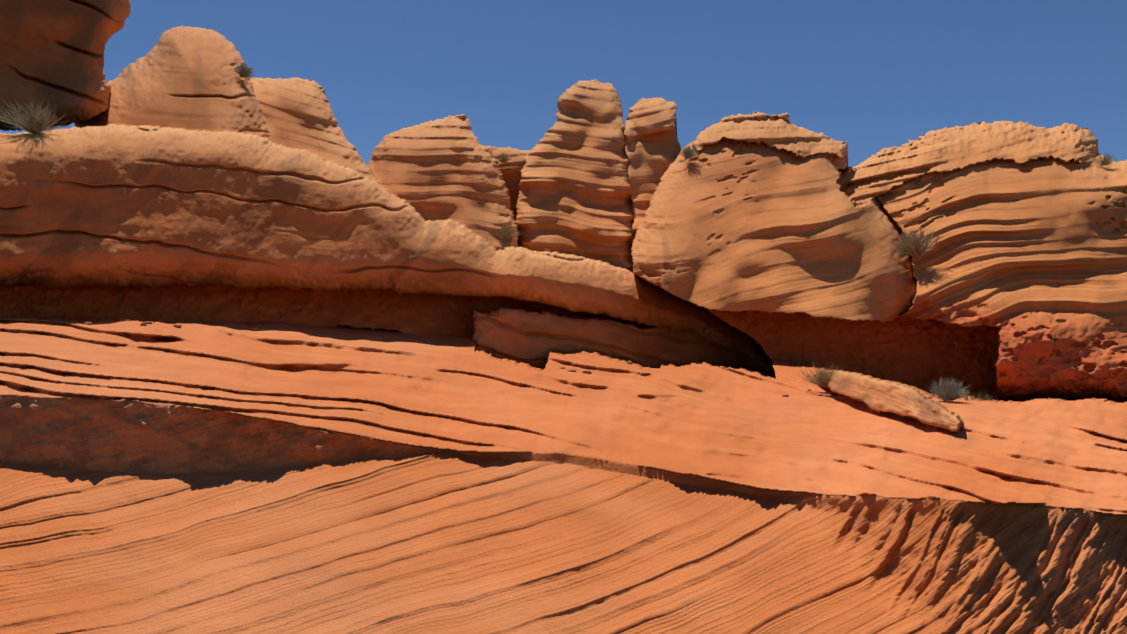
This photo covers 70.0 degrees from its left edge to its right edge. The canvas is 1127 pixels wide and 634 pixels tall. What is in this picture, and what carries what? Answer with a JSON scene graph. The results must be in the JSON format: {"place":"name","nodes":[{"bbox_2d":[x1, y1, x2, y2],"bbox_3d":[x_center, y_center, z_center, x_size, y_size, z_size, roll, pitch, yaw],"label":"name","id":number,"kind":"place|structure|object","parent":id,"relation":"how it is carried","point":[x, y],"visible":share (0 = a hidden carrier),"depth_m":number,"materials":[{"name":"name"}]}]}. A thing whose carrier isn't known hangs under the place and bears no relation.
{"place":"outdoors","nodes":[
{"label":"outdoors","id":0,"kind":"place"},
{"bbox_2d":[0,0,1126,633],"bbox_3d":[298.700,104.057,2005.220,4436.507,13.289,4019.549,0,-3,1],"label":"terrain","id":1,"kind":"structure","parent":0,"point":[402,422],"depth_m":9.00,"materials":[{"name":"stone"}]},
{"bbox_2d":[0,93,69,132],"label":"shrub","id":2,"kind":"object","parent":1,"relation":"on","point":[36,123],"visible":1,"depth_m":9.76,"materials":[{"name":"plant"}]},
{"bbox_2d":[231,62,254,80],"bbox_3d":[-6.417,-4.965,16.207,0.530,0.297,0.534,0,-3,1],"label":"shrub","id":3,"kind":"object","parent":1,"relation":"on","point":[245,72],"visible":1,"depth_m":16.12,"materials":[{"name":"plant"}]},
{"bbox_2d":[496,153,512,162],"bbox_3d":[-1.861,-4.913,24.646,0.691,0.368,0.555,1,-3,-26],"label":"shrub","id":4,"kind":"object","parent":1,"relation":"on","point":[502,159],"visible":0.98,"depth_m":24.62,"materials":[{"name":"plant"}]},
{"bbox_2d":[84,321,932,398],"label":"loose stones","id":5,"kind":"object","parent":1,"relation":"on","point":[285,326],"visible":0.73,"depth_m":9.81,"materials":[{"name":"orange stone"}]},
{"bbox_2d":[495,223,522,240],"bbox_3d":[-1.158,-1.761,16.794,0.701,0.394,0.671,0,-3,1],"label":"shrub","id":6,"kind":"object","parent":1,"relation":"on","point":[507,234],"visible":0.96,"depth_m":16.70,"materials":[{"name":"plant"}]},
{"bbox_2d":[678,145,698,160],"bbox_3d":[2.871,-3.770,18.303,0.573,0.350,0.558,-2,-4,32],"label":"shrub","id":7,"kind":"object","parent":1,"relation":"on","point":[687,154],"visible":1,"depth_m":18.27,"materials":[{"name":"plant"}]},
{"bbox_2d":[779,355,819,363],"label":"grass","id":8,"kind":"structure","parent":1,"relation":"on","point":[800,361],"depth_m":15.94,"materials":[{"name":"brown plant"}]},
{"bbox_2d":[796,361,843,385],"bbox_3d":[3.323,0.716,10.347,0.743,0.359,0.704,0,-3,1],"label":"shrub","id":9,"kind":"object","parent":1,"relation":"on","point":[822,378],"visible":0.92,"depth_m":10.29,"materials":[{"name":"plant"}]},
{"bbox_2d":[890,226,941,256],"bbox_3d":[6.953,-1.490,15.935,1.027,0.621,1.040,-2,-3,30],"label":"shrub","id":10,"kind":"object","parent":1,"relation":"on","point":[912,245],"visible":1,"depth_m":15.78,"materials":[{"name":"beige plant"}]},
{"bbox_2d":[925,376,971,400],"bbox_3d":[3.600,0.670,7.577,0.423,0.237,0.427,0,-3,1],"label":"shrub","id":11,"kind":"object","parent":1,"relation":"on","point":[947,392],"visible":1,"depth_m":7.53,"materials":[{"name":"grey plant"}]},
{"bbox_2d":[960,392,996,400],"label":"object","id":12,"kind":"object","parent":1,"relation":"on","point":[979,398],"visible":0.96,"depth_m":7.65,"materials":[{"name":"plant"}]},
{"bbox_2d":[1091,153,1117,164],"bbox_3d":[11.626,-3.409,17.290,0.493,0.298,0.523,2,-4,-33],"label":"shrub","id":13,"kind":"object","parent":1,"relation":"on","point":[1104,161],"visible":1,"depth_m":17.24,"materials":[{"name":"plant"}]},
{"bbox_2d":[0,0,1126,166],"label":"sky","id":14,"kind":"structure","parent":0,"point":[873,76],"materials":[{"name":"blue"}]}
]}

